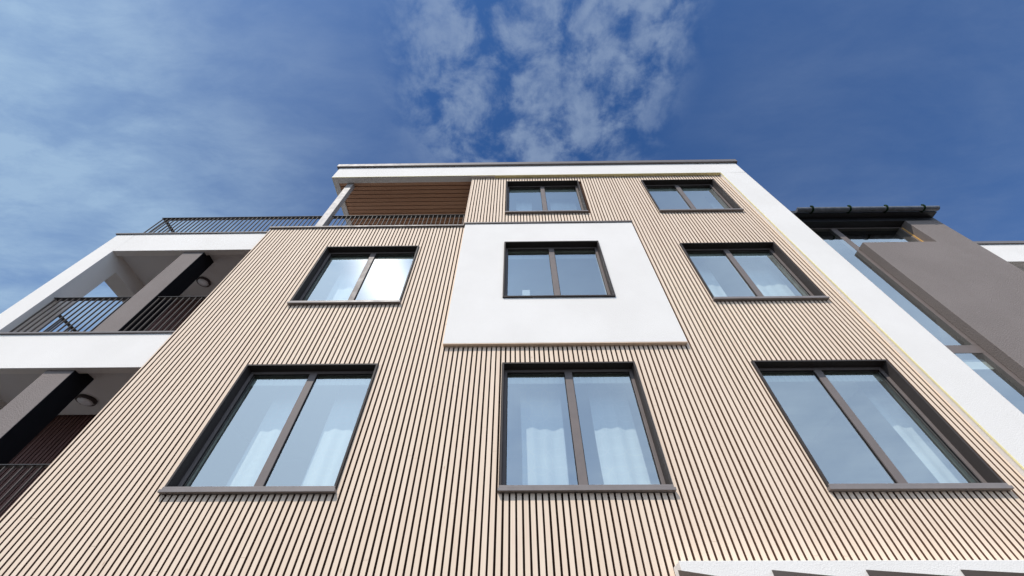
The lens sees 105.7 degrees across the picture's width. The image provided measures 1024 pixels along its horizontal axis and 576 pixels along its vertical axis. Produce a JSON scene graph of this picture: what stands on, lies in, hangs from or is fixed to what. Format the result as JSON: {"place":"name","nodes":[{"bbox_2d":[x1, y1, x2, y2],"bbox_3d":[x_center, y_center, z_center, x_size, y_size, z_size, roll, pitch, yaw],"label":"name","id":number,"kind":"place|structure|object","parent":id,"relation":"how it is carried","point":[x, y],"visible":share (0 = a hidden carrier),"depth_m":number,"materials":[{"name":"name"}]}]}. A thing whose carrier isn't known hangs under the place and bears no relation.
{"place":"outdoors","nodes":[
{"label":"outdoors","id":0,"kind":"place"},
{"bbox_2d":[0,159,1023,575],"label":"apartment building","id":1,"kind":"structure","parent":0,"point":[170,359],"depth_m":5.47,"materials":[{"name":"beige wood"}]},
{"bbox_2d":[75,394,97,405],"bbox_3d":[-6.869,1.819,6.248,0.280,0.075,0.280,-1,-51,1],"label":"ceiling lamp","id":2,"kind":"object","parent":1,"relation":"attached to","point":[85,399],"visible":0.96,"depth_m":6.21,"materials":[{"name":"white metal"}]},
{"bbox_2d":[196,276,210,286],"bbox_3d":[-6.873,-0.127,8.639,0.280,0.075,0.280,-1,-51,1],"label":"ceiling lamp","id":3,"kind":"object","parent":1,"relation":"attached to","point":[203,281],"visible":0.99,"depth_m":8.61,"materials":[{"name":"white metal"}]},
{"bbox_2d":[226,386,303,485],"bbox_3d":[-3.299,2.295,4.843,0.392,2.630,0.028,-3,-51,2],"label":"curtain","id":4,"kind":"object","parent":1,"relation":"hanging from","point":[250,465],"visible":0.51,"depth_m":5.19,"materials":[{"name":"white fabric"}]},
{"bbox_2d":[157,363,378,495],"bbox_3d":[-2.827,1.697,4.870,1.897,1.754,0.233,-1,-51,1],"label":"window","id":5,"kind":"structure","parent":1,"relation":"in","point":[177,483],"depth_m":4.80,"materials":[{"name":"brown metal"}]},
{"bbox_2d":[250,376,371,385],"bbox_3d":[-2.822,1.328,5.552,1.817,0.175,0.028,-1,-51,1],"label":"roller blind","id":6,"kind":"object","parent":1,"relation":"attached to","point":[301,381],"visible":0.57,"depth_m":5.53,"materials":[{"name":"white fabric"}]},
{"bbox_2d":[301,385,368,485],"bbox_3d":[-2.258,2.288,4.834,0.631,2.630,0.035,1,-51,0],"label":"curtain","id":7,"kind":"object","parent":1,"relation":"hanging from","point":[323,469],"visible":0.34,"depth_m":5.18,"materials":[{"name":"white fabric"}]},
{"bbox_2d":[326,265,363,299],"bbox_3d":[-3.318,0.361,7.205,0.462,2.635,0.029,-2,-51,2],"label":"curtain","id":8,"kind":"object","parent":1,"relation":"hanging from","point":[344,284],"visible":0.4,"depth_m":7.76,"materials":[{"name":"white fabric"}]},
{"bbox_2d":[287,245,418,305],"bbox_3d":[-2.812,-0.229,7.219,1.897,1.749,0.233,-1,-51,1],"label":"window","id":9,"kind":"structure","parent":1,"relation":"in","point":[301,294],"depth_m":7.39,"materials":[{"name":"brown metal"}]},
{"bbox_2d":[329,256,413,261],"bbox_3d":[-2.807,-0.596,7.899,1.817,0.175,0.028,-1,-51,1],"label":"pleated valance","id":10,"kind":"object","parent":1,"relation":"attached to","point":[365,258],"visible":0.88,"depth_m":7.87,"materials":[{"name":"white fabric"}]},
{"bbox_2d":[376,265,410,299],"bbox_3d":[-2.263,0.353,7.195,0.653,2.635,0.043,-1,-51,1],"label":"curtain","id":11,"kind":"object","parent":1,"relation":"hanging from","point":[393,283],"visible":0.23,"depth_m":7.75,"materials":[{"name":"white fabric"}]},
{"bbox_2d":[516,199,531,210],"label":"curtain","id":12,"kind":"object","parent":1,"relation":"hanging from","point":[523,204],"visible":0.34,"depth_m":10.23,"materials":[{"name":"white fabric"}]},
{"bbox_2d":[522,290,529,295],"bbox_3d":[0.259,0.233,6.978,0.140,0.605,0.012,-1,-51,1],"label":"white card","id":13,"kind":"object","parent":1,"relation":"on","point":[525,292],"visible":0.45,"depth_m":7.15,"materials":[{"name":"white paper"}]},
{"bbox_2d":[509,189,575,192],"bbox_3d":[0.795,-2.553,10.207,1.814,0.175,0.028,-1,-51,1],"label":"pleated valance","id":14,"kind":"object","parent":1,"relation":"attached to","point":[538,190],"visible":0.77,"depth_m":10.18,"materials":[{"name":"white fabric"}]},
{"bbox_2d":[520,384,568,484],"bbox_3d":[0.406,2.261,4.806,0.582,2.630,0.035,1,-51,0],"label":"curtain","id":15,"kind":"object","parent":1,"relation":"hanging from","point":[544,459],"visible":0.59,"depth_m":5.15,"materials":[{"name":"white fabric"}]},
{"bbox_2d":[505,180,587,215],"bbox_3d":[0.789,-2.195,9.538,1.894,1.721,0.233,-1,-51,1],"label":"window","id":16,"kind":"structure","parent":1,"relation":"in","point":[556,184],"depth_m":10.01,"materials":[{"name":"brown metal"}]},
{"bbox_2d":[508,253,595,259],"bbox_3d":[0.791,-0.634,7.866,1.822,0.175,0.028,-1,-51,1],"label":"pleated valance","id":17,"kind":"object","parent":1,"relation":"attached to","point":[546,256],"visible":0.85,"depth_m":7.84,"materials":[{"name":"white fabric"}]},
{"bbox_2d":[503,241,615,297],"bbox_3d":[0.786,-0.324,7.174,1.876,1.696,0.205,-1,-51,1],"label":"window","id":18,"kind":"structure","parent":1,"relation":"in","point":[513,246],"depth_m":7.58,"materials":[{"name":"brown metal"}]},
{"bbox_2d":[549,198,576,209],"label":"curtain","id":19,"kind":"object","parent":1,"relation":"hanging from","point":[562,204],"visible":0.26,"depth_m":10.23,"materials":[{"name":"white fabric"}]},
{"bbox_2d":[508,374,630,383],"bbox_3d":[0.796,1.292,5.515,1.804,0.175,0.028,-1,-51,1],"label":"pleated valance","id":20,"kind":"object","parent":1,"relation":"attached to","point":[577,379],"visible":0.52,"depth_m":5.49,"materials":[{"name":"white fabric"}]},
{"bbox_2d":[497,361,676,494],"bbox_3d":[0.791,1.661,4.832,1.884,1.754,0.233,-1,-51,1],"label":"window","id":21,"kind":"structure","parent":1,"relation":"in","point":[568,369],"depth_m":4.77,"materials":[{"name":"brown metal"}]},
{"bbox_2d":[587,383,650,484],"bbox_3d":[1.391,2.251,4.796,0.572,2.630,0.036,-1,-51,1],"label":"curtain","id":22,"kind":"object","parent":1,"relation":"hanging from","point":[621,457],"visible":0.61,"depth_m":5.13,"materials":[{"name":"white fabric"}]},
{"bbox_2d":[647,188,704,191],"bbox_3d":[4.295,-2.570,10.151,1.812,0.175,0.028,-1,-51,1],"label":"pleated valance","id":23,"kind":"object","parent":1,"relation":"attached to","point":[666,189],"visible":0.56,"depth_m":10.12,"materials":[{"name":"white fabric"}]},
{"bbox_2d":[641,179,743,212],"bbox_3d":[4.290,-2.218,9.487,1.892,1.704,0.233,-1,-51,1],"label":"window","id":24,"kind":"structure","parent":1,"relation":"in","point":[710,185],"depth_m":9.86,"materials":[{"name":"brown metal"}]},
{"bbox_2d":[693,262,726,296],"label":"curtain","id":25,"kind":"object","parent":1,"relation":"hanging from","point":[712,283],"visible":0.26,"depth_m":7.67,"materials":[{"name":"white fabric"}]},
{"bbox_2d":[704,197,723,208],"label":"curtain","id":26,"kind":"object","parent":1,"relation":"hanging from","point":[714,203],"visible":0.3,"depth_m":10.18,"materials":[{"name":"white fabric"}]},
{"bbox_2d":[688,252,771,257],"bbox_3d":[4.297,-0.658,7.817,1.815,0.175,0.028,-1,-51,1],"label":"pleated valance","id":27,"kind":"object","parent":1,"relation":"attached to","point":[736,255],"visible":0.82,"depth_m":7.79,"materials":[{"name":"white fabric"}]},
{"bbox_2d":[679,242,829,301],"bbox_3d":[4.291,-0.295,7.141,1.895,1.737,0.233,-1,-51,1],"label":"window","id":28,"kind":"structure","parent":1,"relation":"in","point":[812,292],"depth_m":7.27,"materials":[{"name":"brown metal"}]},
{"bbox_2d":[738,261,794,295],"bbox_3d":[4.996,0.282,7.121,0.652,2.635,0.035,-2,-51,2],"label":"curtain","id":29,"kind":"object","parent":1,"relation":"hanging from","point":[765,278],"visible":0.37,"depth_m":7.67,"materials":[{"name":"white fabric"}]},
{"bbox_2d":[761,373,883,381],"bbox_3d":[4.292,1.258,5.479,1.815,0.175,0.028,-1,-51,1],"label":"pleated valance","id":30,"kind":"object","parent":1,"relation":"attached to","point":[831,377],"visible":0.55,"depth_m":5.46,"materials":[{"name":"white fabric"}]},
{"bbox_2d":[751,359,1013,492],"bbox_3d":[4.286,1.627,4.796,1.895,1.754,0.233,-1,-51,1],"label":"window","id":31,"kind":"structure","parent":1,"relation":"in","point":[985,478],"depth_m":4.71,"materials":[{"name":"brown metal"}]},
{"bbox_2d":[855,382,963,482],"bbox_3d":[5.252,2.212,4.755,0.332,2.630,0.025,2,-51,-2],"label":"curtain","id":32,"kind":"object","parent":1,"relation":"hanging from","point":[936,464],"visible":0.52,"depth_m":5.11,"materials":[{"name":"white fabric"}]},
{"bbox_2d":[0,0,1023,331],"label":"sky","id":33,"kind":"structure","parent":0,"point":[117,116],"materials":[{"name":"blue"}]},
{"bbox_2d":[791,204,1023,413],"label":"building","id":34,"kind":"structure","parent":0,"point":[959,295],"depth_m":7.90,"materials":[{"name":"grey paint"}]},
{"bbox_2d":[973,241,1023,270],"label":"white building","id":35,"kind":"structure","parent":0,"point":[1012,252],"depth_m":15.64,"materials":[{"name":"paint"}]}
]}

